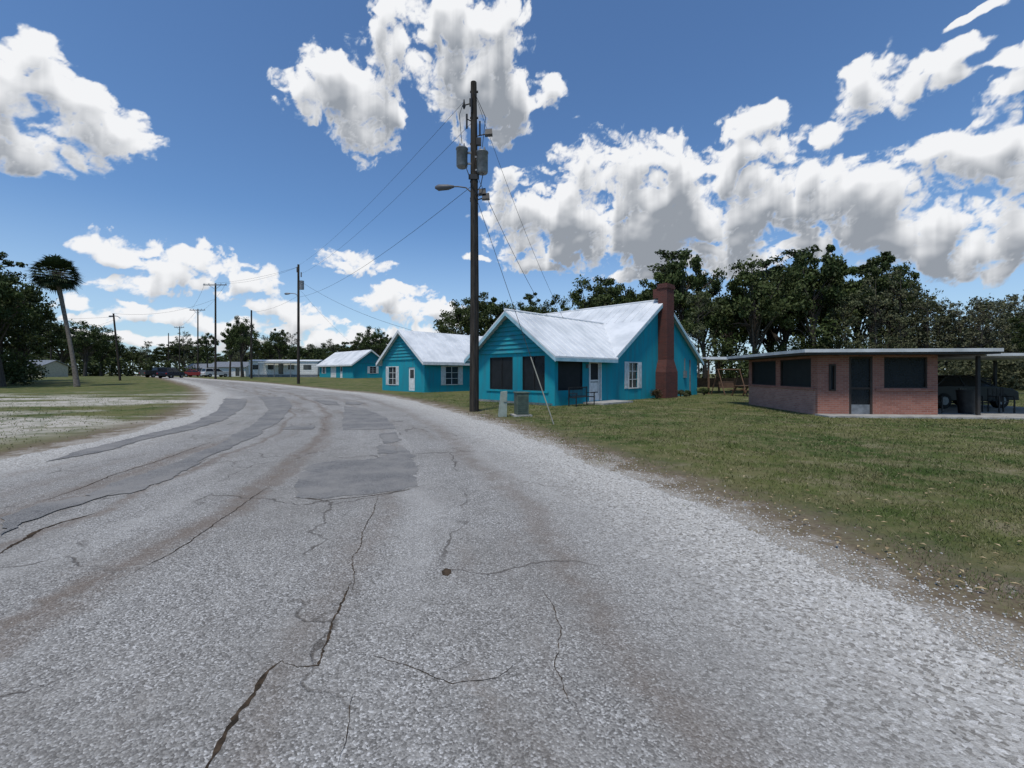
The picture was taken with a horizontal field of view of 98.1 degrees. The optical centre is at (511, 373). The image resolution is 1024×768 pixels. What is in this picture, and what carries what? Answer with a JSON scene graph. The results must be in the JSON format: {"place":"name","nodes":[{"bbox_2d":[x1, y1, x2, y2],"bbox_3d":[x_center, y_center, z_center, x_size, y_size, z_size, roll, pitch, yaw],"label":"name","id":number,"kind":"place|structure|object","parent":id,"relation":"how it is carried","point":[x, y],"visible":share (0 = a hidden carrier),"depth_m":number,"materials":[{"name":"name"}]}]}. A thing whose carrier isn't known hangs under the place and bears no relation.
{"place":"outdoors","nodes":[
{"label":"outdoors","id":0,"kind":"place"},
{"bbox_2d":[0,375,1023,767],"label":"road","id":1,"kind":"structure","parent":0,"point":[172,703],"depth_m":2.79,"materials":[{"name":"grey asphalt"}]},
{"bbox_2d":[0,490,121,534],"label":"asphalt patch","id":2,"kind":"object","parent":1,"relation":"on","point":[16,519],"visible":1,"depth_m":5.13,"materials":[{"name":"grey asphalt"}]},
{"bbox_2d":[48,398,246,460],"bbox_3d":[-12.556,1.585,18.739,1.974,0.001,22.946,0,0,-26],"label":"asphalt patch","id":3,"kind":"object","parent":1,"relation":"on","point":[228,407],"visible":1,"depth_m":13.04,"materials":[{"name":"grey asphalt"}]},
{"bbox_2d":[156,368,184,377],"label":"parked car","id":4,"kind":"object","parent":1,"relation":"on","point":[168,372],"visible":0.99,"depth_m":74.52,"materials":[{"name":"paint"}]},
{"bbox_2d":[86,396,291,495],"bbox_3d":[-10.620,1.586,18.865,2.290,0.001,28.242,0,0,-26],"label":"asphalt patch","id":5,"kind":"object","parent":1,"relation":"on","point":[278,407],"visible":0.99,"depth_m":8.49,"materials":[{"name":"grey asphalt"}]},
{"bbox_2d":[205,661,280,767],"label":"road crack","id":6,"kind":"object","parent":1,"relation":"on","point":[234,719],"visible":1,"depth_m":2.06,"materials":[{"name":"black asphalt"}]},
{"bbox_2d":[294,447,418,498],"bbox_3d":[-2.577,1.592,7.653,1.878,0.001,3.936,0,0,-15],"label":"asphalt patch","id":7,"kind":"object","parent":1,"relation":"on","point":[398,470],"visible":1,"depth_m":6.87,"materials":[{"name":"grey asphalt"}]},
{"bbox_2d":[341,406,395,429],"bbox_3d":[-5.815,1.591,17.267,1.555,0.001,10.112,0,0,-21],"label":"asphalt patch","id":8,"kind":"object","parent":1,"relation":"on","point":[355,418],"visible":1,"depth_m":15.05,"materials":[{"name":"grey asphalt"}]},
{"bbox_2d":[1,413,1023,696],"bbox_3d":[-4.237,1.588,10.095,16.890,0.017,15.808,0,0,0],"label":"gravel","id":9,"kind":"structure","parent":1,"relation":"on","point":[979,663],"depth_m":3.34,"materials":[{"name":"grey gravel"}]},
{"bbox_2d":[0,0,1023,353],"bbox_3d":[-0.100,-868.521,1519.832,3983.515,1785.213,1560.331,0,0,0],"label":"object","id":10,"kind":"structure","parent":0,"point":[676,210],"depth_m":1816.41,"materials":[{"name":"white"}]},
{"bbox_2d":[0,374,1023,669],"bbox_3d":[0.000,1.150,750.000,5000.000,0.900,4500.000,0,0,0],"label":"ground","id":11,"kind":"structure","parent":0,"point":[114,390],"depth_m":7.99,"materials":[{"name":"green plant"}]},
{"bbox_2d":[0,278,39,324],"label":"oak tree","id":12,"kind":"object","parent":11,"relation":"on","point":[6,291],"visible":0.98,"depth_m":47.42,"materials":[{"name":"green plant"}]},
{"bbox_2d":[0,251,44,366],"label":"pine tree","id":13,"kind":"object","parent":11,"relation":"on","point":[16,278],"visible":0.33,"depth_m":54.24,"materials":[{"name":"green plant"}]},
{"bbox_2d":[0,328,51,385],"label":"shrub mass","id":14,"kind":"object","parent":11,"relation":"on","point":[21,373],"visible":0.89,"depth_m":53.38,"materials":[{"name":"green plant"}]},
{"bbox_2d":[0,265,59,386],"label":"oak tree","id":15,"kind":"object","parent":11,"relation":"on","point":[28,291],"visible":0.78,"depth_m":51.05,"materials":[{"name":"green plant"}]},
{"bbox_2d":[0,311,71,383],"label":"oak tree","id":16,"kind":"object","parent":11,"relation":"on","point":[57,329],"visible":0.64,"depth_m":56.28,"materials":[{"name":"green plant"}]},
{"bbox_2d":[27,360,70,376],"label":"cottage","id":17,"kind":"structure","parent":11,"relation":"on","point":[56,368],"depth_m":93.34,"materials":[{"name":"beige"}]},
{"bbox_2d":[25,254,84,386],"bbox_3d":[-51.242,-5.922,49.999,5.124,14.897,4.966,0,0,25],"label":"palm tree","id":18,"kind":"object","parent":11,"relation":"on","point":[54,280],"visible":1,"depth_m":49.77,"materials":[{"name":"green plant"}]},
{"bbox_2d":[41,325,97,362],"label":"oak tree","id":19,"kind":"object","parent":11,"relation":"on","point":[61,357],"visible":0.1,"depth_m":114.71,"materials":[{"name":"green plant"}]},
{"bbox_2d":[58,319,113,375],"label":"oak tree","id":20,"kind":"object","parent":11,"relation":"on","point":[84,348],"visible":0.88,"depth_m":109.71,"materials":[{"name":"green plant"}]},
{"bbox_2d":[78,333,126,375],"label":"oak tree","id":21,"kind":"object","parent":11,"relation":"on","point":[111,351],"visible":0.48,"depth_m":119.88,"materials":[{"name":"green plant"}]},
{"bbox_2d":[26,353,331,375],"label":"distant hedge","id":22,"kind":"object","parent":11,"relation":"on","point":[93,369],"visible":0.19,"depth_m":122.79,"materials":[{"name":"green plant"}]},
{"bbox_2d":[6,328,385,374],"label":"distant treeline","id":23,"kind":"object","parent":11,"relation":"on","point":[187,350],"visible":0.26,"depth_m":145.75,"materials":[{"name":"green plant"}]},
{"bbox_2d":[195,333,219,376],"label":"oak tree","id":24,"kind":"object","parent":11,"relation":"on","point":[205,341],"visible":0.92,"depth_m":99.49,"materials":[{"name":"green plant"}]},
{"bbox_2d":[203,283,226,378],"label":"utility pole","id":25,"kind":"object","parent":11,"relation":"on","point":[215,347],"visible":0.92,"depth_m":71.89,"materials":[{"name":"brown wood"}]},
{"bbox_2d":[206,362,248,376],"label":"home","id":26,"kind":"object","parent":11,"relation":"on","point":[235,368],"visible":0.33,"depth_m":105.06,"materials":[{"name":"white paint"}]},
{"bbox_2d":[220,323,237,376],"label":"oak tree","id":27,"kind":"object","parent":11,"relation":"on","point":[228,345],"visible":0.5,"depth_m":87.42,"materials":[{"name":"green plant"}]},
{"bbox_2d":[224,315,260,376],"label":"oak tree","id":28,"kind":"object","parent":11,"relation":"on","point":[242,342],"visible":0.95,"depth_m":83.56,"materials":[{"name":"green plant"}]},
{"bbox_2d":[252,335,286,359],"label":"oak tree","id":29,"kind":"object","parent":11,"relation":"on","point":[264,352],"visible":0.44,"depth_m":105.67,"materials":[{"name":"green plant"}]},
{"bbox_2d":[263,328,289,359],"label":"oak tree","id":30,"kind":"object","parent":11,"relation":"on","point":[280,347],"visible":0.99,"depth_m":99.34,"materials":[{"name":"green plant"}]},
{"bbox_2d":[249,361,320,374],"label":"walls","id":31,"kind":"structure","parent":11,"relation":"on","point":[265,370],"depth_m":86.50,"materials":[{"name":"white paint"}]},
{"bbox_2d":[284,264,303,383],"bbox_3d":[-27.962,-6.293,57.000,2.503,15.410,0.533,0,0,0],"label":"utility pole","id":32,"kind":"object","parent":11,"relation":"on","point":[300,285],"visible":0.92,"depth_m":56.88,"materials":[{"name":"brown wood"}]},
{"bbox_2d":[320,363,381,377],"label":"walls","id":33,"kind":"structure","parent":11,"relation":"on","point":[357,370],"depth_m":76.88,"materials":[{"name":"teal paint"}]},
{"bbox_2d":[316,350,378,365],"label":"metal roof","id":34,"kind":"structure","parent":33,"relation":"on","point":[345,358],"depth_m":80.26,"materials":[{"name":"silver metal"}]},
{"bbox_2d":[355,326,389,353],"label":"oak tree","id":35,"kind":"object","parent":11,"relation":"on","point":[374,346],"visible":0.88,"depth_m":94.21,"materials":[{"name":"green plant"}]},
{"bbox_2d":[382,359,469,391],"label":"walls","id":36,"kind":"structure","parent":11,"relation":"on","point":[427,378],"depth_m":39.27,"materials":[{"name":"teal paint"}]},
{"bbox_2d":[383,335,417,359],"bbox_3d":[-9.895,-2.535,40.016,0.185,2.570,7.100,0,0,-45],"label":"gable siding","id":37,"kind":"object","parent":36,"relation":"attached to","point":[399,349],"visible":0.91,"depth_m":40.23,"materials":[{"name":"teal wood"}]},
{"bbox_2d":[386,366,462,384],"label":"window trim","id":38,"kind":"structure","parent":36,"relation":"attached to","point":[444,372],"depth_m":40.11,"materials":[{"name":"white wood"}]},
{"bbox_2d":[389,367,457,383],"bbox_3d":[-8.465,0.200,39.847,2.215,1.600,6.815,0,0,-76],"label":"window glass","id":39,"kind":"object","parent":38,"relation":"in","point":[392,372],"visible":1,"depth_m":39.91,"materials":[{"name":"black glass"}]},
{"bbox_2d":[376,330,482,363],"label":"metal roof","id":40,"kind":"structure","parent":36,"relation":"on","point":[429,347],"depth_m":40.37,"materials":[{"name":"silver metal"}]},
{"bbox_2d":[376,331,469,365],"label":"fascia boards","id":41,"kind":"object","parent":40,"relation":"attached to","point":[397,332],"visible":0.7,"depth_m":39.01,"materials":[{"name":"white paint"}]},
{"bbox_2d":[435,80,492,411],"bbox_3d":[-2.037,-5.300,18.616,2.433,14.001,0.675,0,0,0],"label":"utility pole","id":42,"kind":"object","parent":11,"relation":"on","point":[478,163],"visible":0.98,"depth_m":18.61,"materials":[{"name":"brown wood"}]},
{"bbox_2d":[74,101,562,350],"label":"power lines","id":43,"kind":"object","parent":42,"relation":"attached to","point":[395,244],"visible":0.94,"depth_m":25.54,"materials":[{"name":"black metal"}]},
{"bbox_2d":[433,297,496,335],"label":"oak tree","id":44,"kind":"object","parent":11,"relation":"on","point":[442,327],"visible":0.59,"depth_m":66.98,"materials":[{"name":"green plant"}]},
{"bbox_2d":[455,292,507,332],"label":"oak tree","id":45,"kind":"object","parent":11,"relation":"on","point":[499,310],"visible":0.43,"depth_m":71.61,"materials":[{"name":"green plant"}]},
{"bbox_2d":[498,391,506,416],"bbox_3d":[-0.347,1.125,16.475,0.319,0.949,0.255,0,0,-12],"label":"telecom pedestal","id":46,"kind":"object","parent":11,"relation":"on","point":[502,411],"visible":0.95,"depth_m":16.38,"materials":[{"name":"metal"}]},
{"bbox_2d":[510,391,531,416],"bbox_3d":[0.343,1.145,16.780,0.700,0.910,0.700,0,0,-12],"label":"utility cabinet","id":47,"kind":"object","parent":11,"relation":"on","point":[521,404],"visible":1,"depth_m":16.54,"materials":[{"name":"metal"}]},
{"bbox_2d":[528,294,570,313],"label":"oak tree","id":48,"kind":"object","parent":11,"relation":"on","point":[553,302],"visible":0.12,"depth_m":75.44,"materials":[{"name":"green plant"}]},
{"bbox_2d":[479,399,632,405],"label":"floor slab","id":49,"kind":"structure","parent":11,"relation":"on","point":[607,402],"depth_m":23.50,"materials":[{"name":"concrete"}]},
{"bbox_2d":[479,314,696,405],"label":"walls","id":50,"kind":"structure","parent":49,"relation":"on","point":[643,347],"depth_m":25.76,"materials":[{"name":"teal paint"}]},
{"bbox_2d":[479,318,543,354],"bbox_3d":[-0.015,-2.175,23.928,0.185,2.150,6.200,0,0,-45],"label":"gable siding","id":51,"kind":"object","parent":50,"relation":"attached to","point":[506,336],"visible":0.74,"depth_m":24.03,"materials":[{"name":"teal wood"}]},
{"bbox_2d":[490,356,581,390],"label":"screen frames","id":52,"kind":"structure","parent":50,"relation":"attached to","point":[523,373],"depth_m":23.37,"materials":[{"name":"teal metal"}]},
{"bbox_2d":[491,356,597,392],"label":"porch screens","id":53,"kind":"object","parent":50,"relation":"attached to","point":[569,373],"visible":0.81,"depth_m":23.20,"materials":[{"name":"black fabric"}]},
{"bbox_2d":[464,299,703,362],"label":"metal roof","id":54,"kind":"structure","parent":50,"relation":"on","point":[610,332],"depth_m":26.41,"materials":[{"name":"silver metal"}]},
{"bbox_2d":[464,305,703,364],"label":"fascia boards","id":55,"kind":"object","parent":54,"relation":"attached to","point":[545,350],"visible":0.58,"depth_m":23.98,"materials":[{"name":"white wood"}]},
{"bbox_2d":[590,362,599,400],"bbox_3d":[4.495,0.400,24.287,0.051,2.160,1.000,0,0,45],"label":"door","id":56,"kind":"structure","parent":50,"relation":"attached to","point":[594,385],"depth_m":24.37,"materials":[{"name":"white paint"}]},
{"bbox_2d":[589,362,641,400],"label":"window trim","id":57,"kind":"structure","parent":50,"relation":"attached to","point":[639,376],"depth_m":26.66,"materials":[{"name":"white wood"}]},
{"bbox_2d":[562,274,615,310],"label":"oak tree","id":58,"kind":"object","parent":11,"relation":"on","point":[576,298],"visible":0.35,"depth_m":64.56,"materials":[{"name":"green plant"}]},
{"bbox_2d":[589,279,642,306],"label":"oak tree","id":59,"kind":"object","parent":11,"relation":"on","point":[627,296],"visible":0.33,"depth_m":62.42,"materials":[{"name":"green plant"}]},
{"bbox_2d":[653,283,677,397],"bbox_3d":[10.137,-2.150,29.576,1.070,7.500,1.700,0,0,45],"label":"chimney","id":60,"kind":"object","parent":11,"relation":"on","point":[666,375],"visible":0.99,"depth_m":29.11,"materials":[{"name":"red brick"}]},
{"bbox_2d":[641,248,690,316],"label":"pine tree","id":61,"kind":"object","parent":11,"relation":"on","point":[666,257],"visible":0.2,"depth_m":56.84,"materials":[{"name":"green plant"}]},
{"bbox_2d":[643,250,726,334],"bbox_3d":[21.032,-6.732,54.539,7.844,16.838,8.840,0,0,-28],"label":"oak tree","id":62,"kind":"object","parent":11,"relation":"on","point":[677,277],"visible":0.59,"depth_m":52.97,"materials":[{"name":"green plant"}]},
{"bbox_2d":[684,285,722,387],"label":"cypress tree","id":63,"kind":"object","parent":11,"relation":"on","point":[699,328],"visible":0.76,"depth_m":48.02,"materials":[{"name":"green plant"}]},
{"bbox_2d":[680,276,733,377],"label":"oak tree","id":64,"kind":"object","parent":11,"relation":"on","point":[708,320],"visible":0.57,"depth_m":50.98,"materials":[{"name":"green plant"}]},
{"bbox_2d":[693,278,722,377],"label":"pine tree","id":65,"kind":"object","parent":11,"relation":"on","point":[715,293],"visible":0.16,"depth_m":60.28,"materials":[{"name":"green plant"}]},
{"bbox_2d":[697,357,748,393],"bbox_3d":[18.739,0.160,37.175,8.100,2.880,6.060,0,0,-3],"label":"carport","id":66,"kind":"object","parent":11,"relation":"on","point":[708,382],"visible":0.26,"depth_m":39.78,"materials":[{"name":"white metal"}]},
{"bbox_2d":[711,369,745,394],"bbox_3d":[16.355,0.633,33.495,2.200,1.957,1.465,0,0,-17],"label":"swing seat","id":67,"kind":"object","parent":11,"relation":"on","point":[722,383],"visible":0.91,"depth_m":33.64,"materials":[{"name":"brown wood"}]},
{"bbox_2d":[691,293,771,377],"bbox_3d":[30.018,-4.835,61.062,11.425,12.547,12.922,0,0,-35],"label":"oak tree","id":68,"kind":"object","parent":11,"relation":"on","point":[725,296],"visible":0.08,"depth_m":59.71,"materials":[{"name":"green plant"}]},
{"bbox_2d":[478,410,1023,589],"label":"fallen leaves","id":69,"kind":"object","parent":11,"relation":"on","point":[868,510],"visible":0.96,"depth_m":4.64,"materials":[{"name":"brown plant"}]},
{"bbox_2d":[711,254,814,353],"bbox_3d":[27.545,-5.681,49.748,9.951,14.834,10.503,0,0,26],"label":"oak tree","id":70,"kind":"object","parent":11,"relation":"on","point":[768,309],"visible":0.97,"depth_m":48.65,"materials":[{"name":"green plant"}]},
{"bbox_2d":[754,254,786,352],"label":"pine tree","id":71,"kind":"object","parent":11,"relation":"on","point":[767,262],"visible":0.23,"depth_m":60.37,"materials":[{"name":"green plant"}]},
{"bbox_2d":[737,278,816,351],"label":"oak tree","id":72,"kind":"object","parent":11,"relation":"on","point":[793,332],"visible":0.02,"depth_m":61.19,"materials":[{"name":"green plant"}]},
{"bbox_2d":[749,386,814,414],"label":"wall","id":73,"kind":"structure","parent":11,"relation":"on","point":[799,400],"depth_m":19.49,"materials":[{"name":"concrete"}]},
{"bbox_2d":[742,265,834,350],"bbox_3d":[32.692,-5.948,54.089,9.625,15.193,10.159,0,0,-3],"label":"oak tree","id":74,"kind":"object","parent":11,"relation":"on","point":[785,332],"visible":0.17,"depth_m":52.92,"materials":[{"name":"green plant"}]},
{"bbox_2d":[770,244,822,348],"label":"pine tree","id":75,"kind":"object","parent":11,"relation":"on","point":[793,254],"visible":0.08,"depth_m":59.50,"materials":[{"name":"green plant"}]},
{"bbox_2d":[779,244,874,345],"bbox_3d":[34.324,-6.276,49.644,9.049,16.087,8.030,0,0,4],"label":"oak tree","id":76,"kind":"object","parent":11,"relation":"on","point":[833,270],"visible":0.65,"depth_m":48.70,"materials":[{"name":"green plant"}]},
{"bbox_2d":[807,276,879,348],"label":"oak tree","id":77,"kind":"object","parent":11,"relation":"on","point":[860,313],"visible":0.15,"depth_m":52.72,"materials":[{"name":"green plant"}]},
{"bbox_2d":[681,314,1022,388],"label":"undergrowth","id":78,"kind":"object","parent":11,"relation":"on","point":[743,366],"visible":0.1,"depth_m":49.10,"materials":[{"name":"green plant"}]},
{"bbox_2d":[820,292,884,348],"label":"cypress tree","id":79,"kind":"object","parent":11,"relation":"on","point":[845,331],"visible":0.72,"depth_m":46.66,"materials":[{"name":"green plant"}]},
{"bbox_2d":[846,255,898,343],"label":"oak tree","id":80,"kind":"object","parent":11,"relation":"on","point":[882,281],"visible":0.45,"depth_m":51.24,"materials":[{"name":"green plant"}]},
{"bbox_2d":[842,277,916,348],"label":"cypress tree","id":81,"kind":"object","parent":11,"relation":"on","point":[876,303],"visible":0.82,"depth_m":46.62,"materials":[{"name":"green plant"}]},
{"bbox_2d":[851,251,924,348],"bbox_3d":[48.086,-7.147,58.463,8.434,17.338,8.302,0,0,-16],"label":"pine tree","id":82,"kind":"object","parent":11,"relation":"on","point":[885,254],"visible":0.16,"depth_m":57.92,"materials":[{"name":"green plant"}]},
{"bbox_2d":[854,255,929,348],"bbox_3d":[45.455,-6.266,53.580,6.339,15.874,7.143,0,0,-19],"label":"oak tree","id":83,"kind":"object","parent":11,"relation":"on","point":[903,277],"visible":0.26,"depth_m":52.39,"materials":[{"name":"green plant"}]},
{"bbox_2d":[865,269,936,348],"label":"cypress tree","id":84,"kind":"object","parent":11,"relation":"on","point":[900,291],"visible":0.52,"depth_m":49.42,"materials":[{"name":"green plant"}]},
{"bbox_2d":[884,313,921,348],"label":"cypress tree","id":85,"kind":"object","parent":11,"relation":"on","point":[899,346],"visible":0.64,"depth_m":45.42,"materials":[{"name":"green plant"}]},
{"bbox_2d":[815,404,1023,419],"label":"patio slab","id":86,"kind":"structure","parent":11,"relation":"on","point":[951,411],"depth_m":16.30,"materials":[{"name":"concrete"}]},
{"bbox_2d":[749,355,937,414],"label":"walls","id":87,"kind":"structure","parent":86,"relation":"on","point":[911,401],"depth_m":16.79,"materials":[{"name":"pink brick"}]},
{"bbox_2d":[753,358,924,404],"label":"porch screens","id":88,"kind":"object","parent":87,"relation":"attached to","point":[904,372],"visible":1,"depth_m":16.89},
{"bbox_2d":[752,356,926,413],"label":"frames","id":89,"kind":"structure","parent":87,"relation":"attached to","point":[870,387],"depth_m":16.85,"materials":[{"name":"metal"}]},
{"bbox_2d":[728,352,1000,414],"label":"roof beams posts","id":90,"kind":"object","parent":86,"relation":"on","point":[978,400],"visible":0.19,"depth_m":16.41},
{"bbox_2d":[727,348,1023,360],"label":"flat roof","id":91,"kind":"structure","parent":90,"relation":"on","point":[1003,356],"depth_m":16.27,"materials":[{"name":"white metal"}]},
{"bbox_2d":[955,390,974,413],"bbox_3d":[17.600,1.090,17.200,0.620,0.900,0.604,0,0,0],"label":"trash can","id":92,"kind":"object","parent":86,"relation":"on","point":[965,401],"visible":0.83,"depth_m":17.03,"materials":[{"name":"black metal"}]},
{"bbox_2d":[938,375,1018,408],"bbox_3d":[20.401,0.805,20.600,4.622,1.480,1.820,0,0,-5],"label":"parked car","id":93,"kind":"object","parent":86,"relation":"on","point":[948,385],"visible":0.38,"depth_m":19.79,"materials":[{"name":"paint"}]},
{"bbox_2d":[987,388,1015,412],"bbox_3d":[19.500,1.070,17.700,0.560,0.950,0.540,0,0,11],"label":"patio chair","id":94,"kind":"object","parent":86,"relation":"on","point":[1000,398],"visible":0.98,"depth_m":17.90,"materials":[{"name":"black metal"}]},
{"bbox_2d":[903,288,945,347],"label":"cypress tree","id":95,"kind":"object","parent":11,"relation":"on","point":[924,329],"visible":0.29,"depth_m":49.63,"materials":[{"name":"green plant"}]},
{"bbox_2d":[900,296,953,348],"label":"cypress tree","id":96,"kind":"object","parent":11,"relation":"on","point":[924,321],"visible":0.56,"depth_m":47.44,"materials":[{"name":"green plant"}]},
{"bbox_2d":[912,298,964,367],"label":"cypress tree","id":97,"kind":"object","parent":11,"relation":"on","point":[938,337],"visible":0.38,"depth_m":47.44,"materials":[{"name":"green plant"}]},
{"bbox_2d":[922,303,978,373],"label":"cypress tree","id":98,"kind":"object","parent":11,"relation":"on","point":[948,336],"visible":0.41,"depth_m":47.15,"materials":[{"name":"green plant"}]},
{"bbox_2d":[941,305,989,368],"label":"cypress tree","id":99,"kind":"object","parent":11,"relation":"on","point":[960,332],"visible":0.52,"depth_m":46.37,"materials":[{"name":"green plant"}]},
{"bbox_2d":[948,297,1000,347],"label":"cypress tree","id":100,"kind":"object","parent":11,"relation":"on","point":[978,307],"visible":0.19,"depth_m":51.59,"materials":[{"name":"green plant"}]},
{"bbox_2d":[951,307,1004,365],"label":"cypress tree","id":101,"kind":"object","parent":11,"relation":"on","point":[982,336],"visible":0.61,"depth_m":44.38,"materials":[{"name":"green plant"}]},
{"bbox_2d":[938,360,1023,390],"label":"shrub thicket","id":102,"kind":"object","parent":11,"relation":"on","point":[1008,370],"visible":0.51,"depth_m":41.57,"materials":[{"name":"green plant"}]},
{"bbox_2d":[958,301,1020,380],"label":"cypress tree","id":103,"kind":"object","parent":11,"relation":"on","point":[996,313],"visible":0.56,"depth_m":44.27,"materials":[{"name":"green plant"}]},
{"bbox_2d":[980,294,1023,384],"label":"cypress tree","id":104,"kind":"object","parent":11,"relation":"on","point":[1007,300],"visible":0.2,"depth_m":48.41,"materials":[{"name":"green plant"}]},
{"bbox_2d":[994,294,1023,365],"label":"cypress tree","id":105,"kind":"object","parent":11,"relation":"on","point":[1016,313],"visible":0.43,"depth_m":46.27,"materials":[{"name":"green plant"}]},
{"bbox_2d":[1005,320,1023,352],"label":"oak tree","id":106,"kind":"object","parent":11,"relation":"on","point":[1015,340],"visible":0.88,"depth_m":38.62,"materials":[{"name":"green plant"}]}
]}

